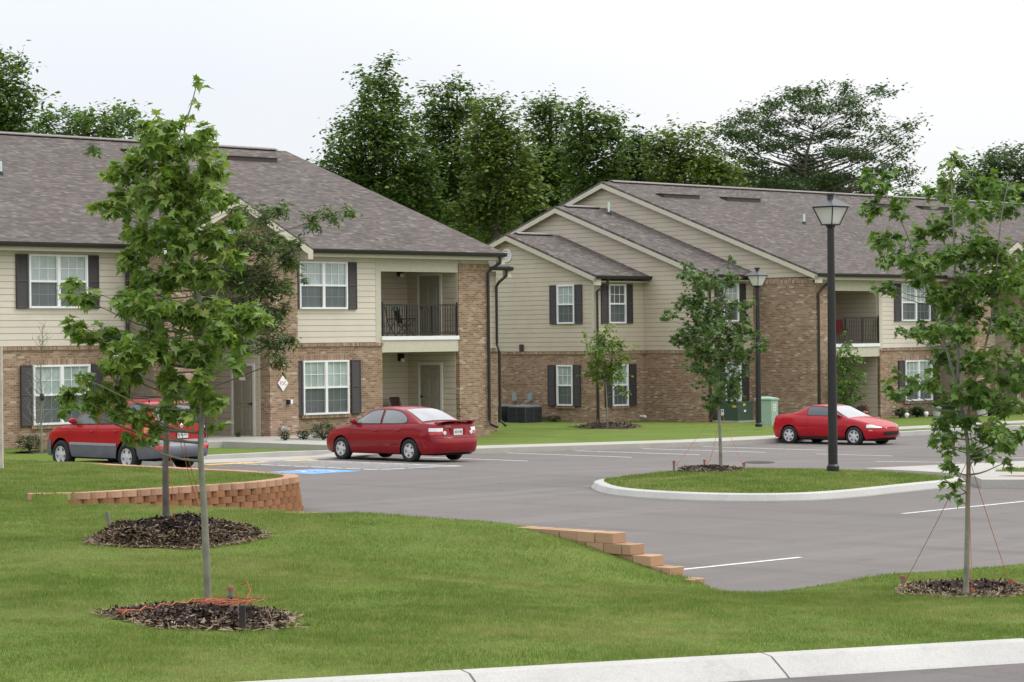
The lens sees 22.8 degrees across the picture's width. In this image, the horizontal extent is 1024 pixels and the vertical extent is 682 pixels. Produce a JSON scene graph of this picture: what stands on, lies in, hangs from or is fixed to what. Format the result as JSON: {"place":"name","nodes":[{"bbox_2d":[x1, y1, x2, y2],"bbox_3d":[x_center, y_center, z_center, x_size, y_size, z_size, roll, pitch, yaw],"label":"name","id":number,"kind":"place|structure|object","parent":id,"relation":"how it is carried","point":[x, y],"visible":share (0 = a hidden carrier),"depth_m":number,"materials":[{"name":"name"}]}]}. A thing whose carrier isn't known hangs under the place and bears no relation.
{"place":"outdoors","nodes":[
{"label":"outdoors","id":0,"kind":"place"},
{"bbox_2d":[0,462,279,504],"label":"raised lawn","id":1,"kind":"structure","parent":0,"point":[58,498],"depth_m":41.27,"materials":[{"name":"green plant"}]},
{"bbox_2d":[0,347,3,468],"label":"wooden post","id":2,"kind":"object","parent":1,"relation":"on","point":[1,415],"visible":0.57,"depth_m":49.94,"materials":[{"name":"wood"}]},
{"bbox_2d":[0,458,290,494],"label":"grass","id":3,"kind":"structure","parent":1,"relation":"on","point":[23,476],"depth_m":45.93,"materials":[{"name":"green plant"}]},
{"bbox_2d":[389,397,401,405],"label":"folding chair","id":4,"kind":"object","parent":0,"point":[394,401],"visible":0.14,"depth_m":86.20,"materials":[{"name":"black metal"}]},
{"bbox_2d":[0,498,1023,681],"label":"lawn","id":5,"kind":"structure","parent":0,"point":[464,561],"depth_m":26.19,"materials":[{"name":"green plant"}]},
{"bbox_2d":[105,512,110,524],"bbox_3d":[-5.353,2.389,33.669,0.094,0.240,0.056,-1,0,0],"label":"stake","id":6,"kind":"object","parent":5,"relation":"on","point":[107,515],"visible":0.64,"depth_m":33.64,"materials":[{"name":"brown wood"}]},
{"bbox_2d":[28,463,303,510],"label":"retaining wall","id":7,"kind":"structure","parent":5,"relation":"on","point":[283,493],"depth_m":43.42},
{"bbox_2d":[79,511,277,549],"bbox_3d":[-4.301,2.362,31.939,2.420,0.416,2.058,-1,0,24],"label":"mulch bed","id":8,"kind":"object","parent":5,"relation":"on","point":[182,531],"visible":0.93,"depth_m":31.44,"materials":[{"name":"brown wood"}]},
{"bbox_2d":[168,427,174,517],"bbox_3d":[-4.316,1.653,32.154,0.008,1.303,0.280,-1,0,-24],"label":"guy line","id":9,"kind":"object","parent":8,"relation":"on","point":[171,476],"visible":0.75,"depth_m":32.14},
{"bbox_2d":[78,142,362,516],"bbox_3d":[-3.733,-0.123,32.234,3.662,4.885,1.905,-1,0,0],"label":"oak tree","id":10,"kind":"object","parent":8,"relation":"on","point":[263,282],"visible":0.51,"depth_m":32.17,"materials":[{"name":"green plant"}]},
{"bbox_2d":[176,426,197,505],"bbox_3d":[-4.245,1.595,33.078,0.008,1.250,1.608,-1,0,3],"label":"guy line","id":11,"kind":"object","parent":10,"relation":"attached to","point":[187,468],"visible":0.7,"depth_m":33.20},
{"bbox_2d":[178,422,199,498],"bbox_3d":[-4.214,1.608,33.228,0.008,1.499,1.909,-1,0,4],"label":"guy line","id":12,"kind":"object","parent":5,"relation":"attached to","point":[189,462],"visible":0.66,"depth_m":33.19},
{"bbox_2d":[87,597,308,631],"bbox_3d":[-2.978,2.631,24.459,1.982,0.205,2.406,-1,0,-28],"label":"mulch bed","id":13,"kind":"object","parent":5,"relation":"on","point":[196,616],"visible":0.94,"depth_m":24.00,"materials":[{"name":"brown wood"}]},
{"bbox_2d":[118,609,130,619],"bbox_3d":[-3.674,2.629,24.085,0.130,0.169,0.071,-1,0,23],"label":"stake","id":14,"kind":"object","parent":13,"relation":"on","point":[120,611],"visible":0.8,"depth_m":24.07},
{"bbox_2d":[121,598,196,614],"bbox_3d":[-3.407,2.562,24.538,0.045,0.085,1.620,-1,0,19],"label":"twine tail","id":15,"kind":"object","parent":13,"relation":"on","point":[156,607],"visible":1,"depth_m":24.44},
{"bbox_2d":[54,74,274,601],"bbox_3d":[-3.488,0.021,25.467,2.318,5.333,1.562,-1,0,0],"label":"maple tree","id":16,"kind":"object","parent":13,"relation":"on","point":[181,189],"visible":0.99,"depth_m":25.29,"materials":[{"name":"green plant"}]},
{"bbox_2d":[190,597,263,605],"bbox_3d":[-2.861,2.595,25.215,0.792,0.060,0.459,-1,0,0],"label":"twine coil","id":17,"kind":"object","parent":13,"relation":"on","point":[229,601],"visible":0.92,"depth_m":25.17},
{"bbox_2d":[227,586,238,604],"bbox_3d":[-2.793,2.593,25.428,0.132,0.270,0.071,-1,0,23],"label":"stake","id":18,"kind":"object","parent":13,"relation":"on","point":[230,589],"visible":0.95,"depth_m":25.41,"materials":[{"name":"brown wood"}]},
{"bbox_2d":[239,605,245,631],"bbox_3d":[-2.499,2.605,23.517,0.056,0.310,0.070,-1,0,0],"label":"stake","id":19,"kind":"object","parent":13,"relation":"on","point":[242,616],"visible":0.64,"depth_m":23.48,"materials":[{"name":"grey metal"}]},
{"bbox_2d":[894,576,1023,597],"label":"mulch bed","id":20,"kind":"object","parent":5,"relation":"on","point":[982,587],"visible":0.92,"depth_m":29.27,"materials":[{"name":"brown wood"}]},
{"bbox_2d":[900,575,910,582],"bbox_3d":[4.737,2.936,30.547,0.131,0.222,0.071,-1,0,22],"label":"stake","id":21,"kind":"object","parent":20,"relation":"on","point":[902,577],"visible":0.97,"depth_m":30.53,"materials":[{"name":"brown wood"}]},
{"bbox_2d":[851,146,1023,595],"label":"maple tree","id":22,"kind":"object","parent":20,"relation":"on","point":[950,299],"visible":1,"depth_m":28.66,"materials":[{"name":"green plant"}]},
{"bbox_2d":[903,464,965,584],"bbox_3d":[4.837,2.078,28.987,0.849,1.482,0.008,0,0,37],"label":"guy line","id":23,"kind":"object","parent":22,"relation":"attached to","point":[931,531],"visible":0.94,"depth_m":29.02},
{"bbox_2d":[968,461,972,594],"bbox_3d":[5.133,2.064,28.415,0.008,1.505,0.656,-1,0,8],"label":"guy line","id":24,"kind":"object","parent":22,"relation":"attached to","point":[970,526],"visible":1,"depth_m":28.40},
{"bbox_2d":[971,465,1010,586],"bbox_3d":[5.440,2.090,28.825,0.529,1.466,0.008,-1,0,-20],"label":"guy line","id":25,"kind":"object","parent":22,"relation":"attached to","point":[990,525],"visible":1,"depth_m":28.82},
{"bbox_2d":[0,0,1023,197],"label":"sky","id":26,"kind":"structure","parent":0,"point":[275,69],"materials":[{"name":"white"}]},
{"bbox_2d":[4,413,1023,461],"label":"back lawn","id":27,"kind":"structure","parent":0,"point":[543,432],"depth_m":88.27,"materials":[{"name":"green plant"}]},
{"bbox_2d":[14,449,47,453],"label":"soil bed","id":28,"kind":"object","parent":27,"relation":"on","point":[37,451],"visible":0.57,"depth_m":69.68,"materials":[{"name":"brown soil"}]},
{"bbox_2d":[15,434,43,451],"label":"shrub","id":29,"kind":"object","parent":28,"relation":"on","point":[29,446],"visible":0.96,"depth_m":69.51,"materials":[{"name":"green plant"}]},
{"bbox_2d":[18,321,57,452],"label":"bare sapling","id":30,"kind":"object","parent":27,"relation":"on","point":[40,408],"visible":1,"depth_m":67.87,"materials":[{"name":"brown plant"}]},
{"bbox_2d":[100,461,161,465],"bbox_3d":[-10.454,3.132,60.978,0.250,0.350,5.000,0,0,44],"label":"kerb band","id":31,"kind":"object","parent":27,"relation":"on","point":[152,463],"depth_m":62.38,"materials":[{"name":"concrete"}]},
{"bbox_2d":[75,450,333,462],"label":"kerb wall","id":32,"kind":"structure","parent":27,"relation":"on","point":[273,454],"depth_m":66.64,"materials":[{"name":"concrete"}]},
{"bbox_2d":[0,131,513,448],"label":"apartment building","id":33,"kind":"structure","parent":27,"relation":"on","point":[434,278],"depth_m":81.89,"materials":[{"name":"beige brick"}]},
{"bbox_2d":[28,254,87,307],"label":"window","id":34,"kind":"structure","parent":33,"relation":"in","point":[45,271],"depth_m":73.77,"materials":[{"name":"white plastic"}]},
{"bbox_2d":[32,364,90,424],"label":"window","id":35,"kind":"structure","parent":33,"relation":"in","point":[61,374],"depth_m":73.72,"materials":[{"name":"white plastic"}]},
{"bbox_2d":[278,376,287,390],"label":"fire sign","id":36,"kind":"object","parent":33,"relation":"attached to","point":[282,382],"visible":0.99,"depth_m":77.77,"materials":[{"name":"white plastic"}]},
{"bbox_2d":[299,261,347,308],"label":"window","id":37,"kind":"structure","parent":33,"relation":"in","point":[328,289],"depth_m":81.26,"materials":[{"name":"white plastic"}]},
{"bbox_2d":[303,360,349,414],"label":"window","id":38,"kind":"structure","parent":33,"relation":"in","point":[326,383],"depth_m":81.22,"materials":[{"name":"white plastic"}]},
{"bbox_2d":[381,307,396,335],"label":"folding chair","id":39,"kind":"object","parent":33,"relation":"on","point":[384,314],"visible":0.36,"depth_m":84.22,"materials":[{"name":"black metal"}]},
{"bbox_2d":[392,306,415,335],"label":"folding chair","id":40,"kind":"object","parent":33,"relation":"on","point":[396,312],"visible":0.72,"depth_m":84.71,"materials":[{"name":"black metal"}]},
{"bbox_2d":[206,434,327,449],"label":"walkway","id":41,"kind":"structure","parent":27,"relation":"on","point":[294,442],"depth_m":73.60,"materials":[{"name":"concrete"}]},
{"bbox_2d":[306,49,467,232],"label":"tree","id":42,"kind":"object","parent":27,"relation":"on","point":[404,186],"visible":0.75,"depth_m":121.22,"materials":[{"name":"green plant"}]},
{"bbox_2d":[442,81,560,243],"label":"tree","id":43,"kind":"object","parent":27,"relation":"on","point":[502,141],"visible":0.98,"depth_m":119.47,"materials":[{"name":"green plant"}]},
{"bbox_2d":[498,404,511,421],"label":"air conditioner","id":44,"kind":"object","parent":27,"relation":"on","point":[504,412],"visible":0.12,"depth_m":101.13,"materials":[{"name":"metal"}]},
{"bbox_2d":[508,404,541,422],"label":"air conditioner","id":45,"kind":"object","parent":27,"relation":"on","point":[525,413],"visible":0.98,"depth_m":100.17,"materials":[{"name":"metal"}]},
{"bbox_2d":[545,415,561,421],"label":"shrub","id":46,"kind":"object","parent":27,"relation":"on","point":[552,418],"visible":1,"depth_m":101.32,"materials":[{"name":"green plant"}]},
{"bbox_2d":[542,87,637,203],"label":"tree","id":47,"kind":"object","parent":27,"relation":"on","point":[586,144],"visible":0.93,"depth_m":125.33,"materials":[{"name":"green plant"}]},
{"bbox_2d":[568,421,644,428],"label":"mulch bed","id":48,"kind":"object","parent":27,"relation":"on","point":[610,425],"visible":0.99,"depth_m":93.74,"materials":[{"name":"brown wood"}]},
{"bbox_2d":[576,324,639,424],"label":"oak tree","id":49,"kind":"object","parent":48,"relation":"on","point":[611,369],"visible":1,"depth_m":93.97,"materials":[{"name":"green plant"}]},
{"bbox_2d":[600,114,666,182],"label":"tree","id":50,"kind":"object","parent":27,"relation":"on","point":[637,172],"visible":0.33,"depth_m":129.41,"materials":[{"name":"green plant"}]},
{"bbox_2d":[627,114,757,350],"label":"tree","id":51,"kind":"object","parent":27,"relation":"on","point":[710,168],"visible":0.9,"depth_m":123.45,"materials":[{"name":"green plant"}]},
{"bbox_2d":[712,401,755,422],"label":"transformer","id":52,"kind":"object","parent":27,"relation":"on","point":[740,411],"visible":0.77,"depth_m":99.38,"materials":[{"name":"metal"}]},
{"bbox_2d":[487,180,1023,422],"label":"apartment building","id":53,"kind":"structure","parent":27,"relation":"on","point":[597,256],"depth_m":102.37,"materials":[{"name":"beige brick"}]},
{"bbox_2d":[556,365,572,405],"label":"window","id":54,"kind":"structure","parent":53,"relation":"in","point":[564,373],"depth_m":101.03,"materials":[{"name":"white plastic"}]},
{"bbox_2d":[556,285,574,323],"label":"window","id":55,"kind":"structure","parent":53,"relation":"in","point":[565,298],"depth_m":101.03,"materials":[{"name":"white plastic"}]},
{"bbox_2d":[608,284,626,322],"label":"window","id":56,"kind":"structure","parent":53,"relation":"in","point":[617,292],"depth_m":100.96,"materials":[{"name":"white plastic"}]},
{"bbox_2d":[612,364,628,405],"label":"window","id":57,"kind":"structure","parent":53,"relation":"in","point":[619,400],"depth_m":101.03,"materials":[{"name":"white glass"}]},
{"bbox_2d":[723,283,738,321],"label":"window","id":58,"kind":"structure","parent":53,"relation":"in","point":[732,293],"depth_m":100.96,"materials":[{"name":"white plastic"}]},
{"bbox_2d":[725,362,741,400],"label":"window","id":59,"kind":"structure","parent":53,"relation":"in","point":[733,366],"depth_m":100.91,"materials":[{"name":"white plastic"}]},
{"bbox_2d":[836,319,847,343],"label":"folding chair","id":60,"kind":"object","parent":53,"relation":"on","point":[841,328],"visible":0.22,"depth_m":102.10,"materials":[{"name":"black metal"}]},
{"bbox_2d":[901,284,930,320],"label":"window","id":61,"kind":"structure","parent":53,"relation":"in","point":[910,310],"depth_m":104.55,"materials":[{"name":"white plastic"}]},
{"bbox_2d":[904,360,932,400],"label":"window","id":62,"kind":"structure","parent":53,"relation":"in","point":[912,367],"depth_m":104.57,"materials":[{"name":"white glass"}]},
{"bbox_2d":[745,267,768,426],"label":"street lamp","id":63,"kind":"object","parent":27,"relation":"on","point":[757,278],"visible":0.98,"depth_m":90.13,"materials":[{"name":"black metal"}]},
{"bbox_2d":[754,396,778,424],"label":"trash bin","id":64,"kind":"object","parent":27,"relation":"on","point":[769,409],"visible":0.77,"depth_m":95.56,"materials":[{"name":"green plastic"}]},
{"bbox_2d":[699,73,933,194],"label":"tree","id":65,"kind":"object","parent":27,"relation":"on","point":[828,181],"visible":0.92,"depth_m":134.96,"materials":[{"name":"green plant"}]},
{"bbox_2d":[836,331,867,406],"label":"young tree","id":66,"kind":"object","parent":27,"relation":"on","point":[841,392],"visible":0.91,"depth_m":99.90,"materials":[{"name":"green plant"}]},
{"bbox_2d":[856,405,870,415],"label":"shrub","id":67,"kind":"object","parent":27,"relation":"on","point":[859,408],"visible":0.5,"depth_m":101.20,"materials":[{"name":"plant"}]},
{"bbox_2d":[893,406,906,417],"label":"shrub","id":68,"kind":"object","parent":27,"relation":"on","point":[899,414],"visible":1,"depth_m":102.55,"materials":[{"name":"green plant"}]},
{"bbox_2d":[892,186,937,197],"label":"tree","id":69,"kind":"object","parent":27,"relation":"on","point":[920,194],"visible":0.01,"depth_m":149.89,"materials":[{"name":"green plant"}]},
{"bbox_2d":[907,405,923,416],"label":"shrub","id":70,"kind":"object","parent":27,"relation":"on","point":[914,413],"visible":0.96,"depth_m":103.29,"materials":[{"name":"green plant"}]},
{"bbox_2d":[912,406,925,416],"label":"shrub","id":71,"kind":"object","parent":27,"relation":"on","point":[919,410],"visible":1,"depth_m":103.39,"materials":[{"name":"green plant"}]},
{"bbox_2d":[929,400,941,415],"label":"planter","id":72,"kind":"object","parent":27,"relation":"on","point":[936,413],"visible":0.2,"depth_m":103.93,"materials":[{"name":"white ceramic"}]},
{"bbox_2d":[928,139,1023,202],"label":"tree","id":73,"kind":"object","parent":27,"relation":"on","point":[1009,167],"visible":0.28,"depth_m":139.05,"materials":[{"name":"green plant"}]},
{"bbox_2d":[977,409,987,415],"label":"planter","id":74,"kind":"object","parent":27,"relation":"on","point":[980,412],"depth_m":104.00,"materials":[{"name":"white ceramic"}]},
{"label":"soil bed","id":75,"kind":"object","parent":27,"relation":"on","visible":0},
{"bbox_2d":[279,428,289,440],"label":"shrub","id":76,"kind":"object","parent":75,"relation":"on","point":[284,436],"visible":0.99,"depth_m":74.31,"materials":[{"name":"green plant"}]},
{"bbox_2d":[296,430,308,439],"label":"shrub","id":77,"kind":"object","parent":75,"relation":"on","point":[301,434],"visible":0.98,"depth_m":75.47,"materials":[{"name":"green plant"}]},
{"bbox_2d":[305,420,335,439],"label":"shrub","id":78,"kind":"object","parent":75,"relation":"on","point":[320,427],"visible":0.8,"depth_m":75.28,"materials":[{"name":"green plant"}]},
{"bbox_2d":[169,430,1023,592],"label":"parking lot","id":79,"kind":"structure","parent":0,"point":[758,546],"depth_m":45.40,"materials":[{"name":"grey asphalt"}]},
{"bbox_2d":[47,395,208,467],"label":"red four wheel drive","id":80,"kind":"structure","parent":79,"relation":"on","point":[84,436],"depth_m":60.34,"materials":[{"name":"red paint"}]},
{"bbox_2d":[74,407,94,423],"bbox_3d":[-10.224,1.755,61.047,0.932,0.480,0.117,0,0,43],"label":"front window","id":81,"kind":"structure","parent":80,"relation":"in","point":[84,419],"depth_m":61.06,"materials":[{"name":"grey glass"}]},
{"bbox_2d":[100,404,123,423],"bbox_3d":[-9.489,1.728,60.339,0.890,0.480,0.131,0,0,44],"label":"rear window","id":82,"kind":"structure","parent":80,"relation":"in","point":[103,417],"depth_m":60.49,"materials":[{"name":"grey glass"}]},
{"bbox_2d":[129,404,141,410],"bbox_3d":[-8.860,1.703,59.725,0.630,0.420,0.125,0,0,44],"label":"quarter window","id":83,"kind":"structure","parent":80,"relation":"in","point":[137,407],"depth_m":59.76,"materials":[{"name":"grey glass"}]},
{"bbox_2d":[205,459,316,464],"bbox_3d":[-6.327,3.059,63.938,0.300,0.041,3.600,0,0,44],"label":"yellow strip","id":84,"kind":"object","parent":79,"relation":"on","point":[253,462],"visible":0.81,"depth_m":63.66,"materials":[{"name":"paint"}]},
{"bbox_2d":[169,456,358,465],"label":"kerb ramp","id":85,"kind":"structure","parent":79,"relation":"on","point":[228,460],"depth_m":65.06,"materials":[{"name":"concrete"}]},
{"bbox_2d":[327,406,476,461],"bbox_3d":[-2.887,2.365,65.331,4.451,1.390,1.886,0,0,44],"label":"red saloon","id":86,"kind":"object","parent":79,"relation":"on","point":[411,433],"visible":1,"depth_m":64.31,"materials":[{"name":"red paint"}]},
{"bbox_2d":[357,410,383,422],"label":"front window","id":87,"kind":"structure","parent":86,"relation":"in","point":[375,416],"depth_m":65.02,"materials":[{"name":"grey glass"}]},
{"bbox_2d":[383,410,406,422],"bbox_3d":[-2.937,1.926,64.434,0.880,0.335,0.152,0,0,44],"label":"rear window","id":88,"kind":"structure","parent":86,"relation":"in","point":[391,416],"depth_m":64.47,"materials":[{"name":"grey glass"}]},
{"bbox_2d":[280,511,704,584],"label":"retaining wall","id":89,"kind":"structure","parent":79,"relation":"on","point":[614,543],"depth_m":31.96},
{"bbox_2d":[591,477,965,501],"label":"island kerb","id":90,"kind":"structure","parent":79,"relation":"on","point":[601,486],"depth_m":47.78,"materials":[{"name":"concrete"}]},
{"bbox_2d":[604,467,953,492],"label":"island lawn","id":91,"kind":"structure","parent":79,"relation":"on","point":[763,485],"depth_m":49.20,"materials":[{"name":"green plant"}]},
{"bbox_2d":[674,464,744,471],"bbox_3d":[4.203,2.692,53.831,1.542,0.160,2.540,-1,0,0],"label":"mulch bed","id":92,"kind":"object","parent":91,"relation":"on","point":[710,467],"visible":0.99,"depth_m":53.38,"materials":[{"name":"brown wood"}]},
{"bbox_2d":[659,253,769,466],"bbox_3d":[4.302,0.418,53.828,2.341,4.588,2.068,-1,0,0],"label":"maple tree","id":93,"kind":"object","parent":92,"relation":"on","point":[694,346],"visible":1,"depth_m":53.78,"materials":[{"name":"green plant"}]},
{"bbox_2d":[809,193,851,470],"bbox_3d":[6.648,-0.185,52.751,0.660,5.771,0.660,0,0,45],"label":"street lamp","id":94,"kind":"object","parent":91,"relation":"on","point":[830,212],"visible":1,"depth_m":52.67,"materials":[{"name":"black metal"}]},
{"bbox_2d":[773,404,898,444],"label":"red coupe","id":95,"kind":"object","parent":79,"relation":"on","point":[855,426],"visible":0.94,"depth_m":78.29,"materials":[{"name":"red paint"}]},
{"bbox_2d":[863,461,1023,488],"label":"concrete pad","id":96,"kind":"object","parent":79,"relation":"on","point":[993,478],"visible":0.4,"depth_m":53.08,"materials":[{"name":"white concrete"}]},
{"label":"pad turf","id":97,"kind":"structure","parent":96,"relation":"on","visible":0},
{"bbox_2d":[996,466,1023,470],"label":"grass","id":98,"kind":"structure","parent":97,"relation":"on","point":[1017,469],"depth_m":53.50,"materials":[{"name":"green plant"}]},
{"bbox_2d":[899,425,1023,435],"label":"kerb","id":99,"kind":"structure","parent":79,"relation":"on","point":[928,432],"depth_m":85.39,"materials":[{"name":"concrete"}]},
{"bbox_2d":[314,420,1023,457],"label":"sidewalk","id":100,"kind":"structure","parent":0,"point":[550,447],"depth_m":74.85,"materials":[{"name":"concrete"}]},
{"bbox_2d":[728,663,1023,681],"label":"road","id":101,"kind":"structure","parent":0,"point":[1002,673],"depth_m":22.23,"materials":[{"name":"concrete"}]},
{"bbox_2d":[245,638,1023,681],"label":"road kerb","id":102,"kind":"structure","parent":101,"relation":"on","point":[765,665],"depth_m":21.95,"materials":[{"name":"concrete"}]},
{"label":"ground","id":103,"kind":"structure","parent":0,"visible":0},
{"bbox_2d":[0,40,60,133],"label":"tree","id":104,"kind":"object","parent":103,"relation":"on","point":[11,103],"visible":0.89,"depth_m":111.59,"materials":[{"name":"green plant"}]},
{"bbox_2d":[16,96,165,139],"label":"tree","id":105,"kind":"object","parent":103,"relation":"on","point":[85,122],"visible":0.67,"depth_m":117.43,"materials":[{"name":"green plant"}]},
{"bbox_2d":[378,161,486,240],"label":"tree","id":106,"kind":"object","parent":103,"relation":"on","point":[448,219],"depth_m":141.13,"materials":[{"name":"green plant"}]},
{"bbox_2d":[397,65,514,242],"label":"tree","id":107,"kind":"object","parent":103,"relation":"on","point":[439,143],"visible":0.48,"depth_m":127.24,"materials":[{"name":"green plant"}]},
{"bbox_2d":[459,173,533,242],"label":"tree","id":108,"kind":"object","parent":103,"relation":"on","point":[503,224],"visible":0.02,"depth_m":143.70,"materials":[{"name":"green plant"}]},
{"bbox_2d":[500,83,588,229],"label":"tree","id":109,"kind":"object","parent":103,"relation":"on","point":[546,111],"visible":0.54,"depth_m":131.32,"materials":[{"name":"green plant"}]},
{"bbox_2d":[708,165,792,188],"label":"tree","id":110,"kind":"object","parent":103,"relation":"on","point":[753,181],"visible":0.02,"depth_m":147.04,"materials":[{"name":"green plant"}]},
{"bbox_2d":[780,149,880,194],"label":"tree","id":111,"kind":"object","parent":103,"relation":"on","point":[862,192],"visible":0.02,"depth_m":148.79,"materials":[{"name":"green plant"}]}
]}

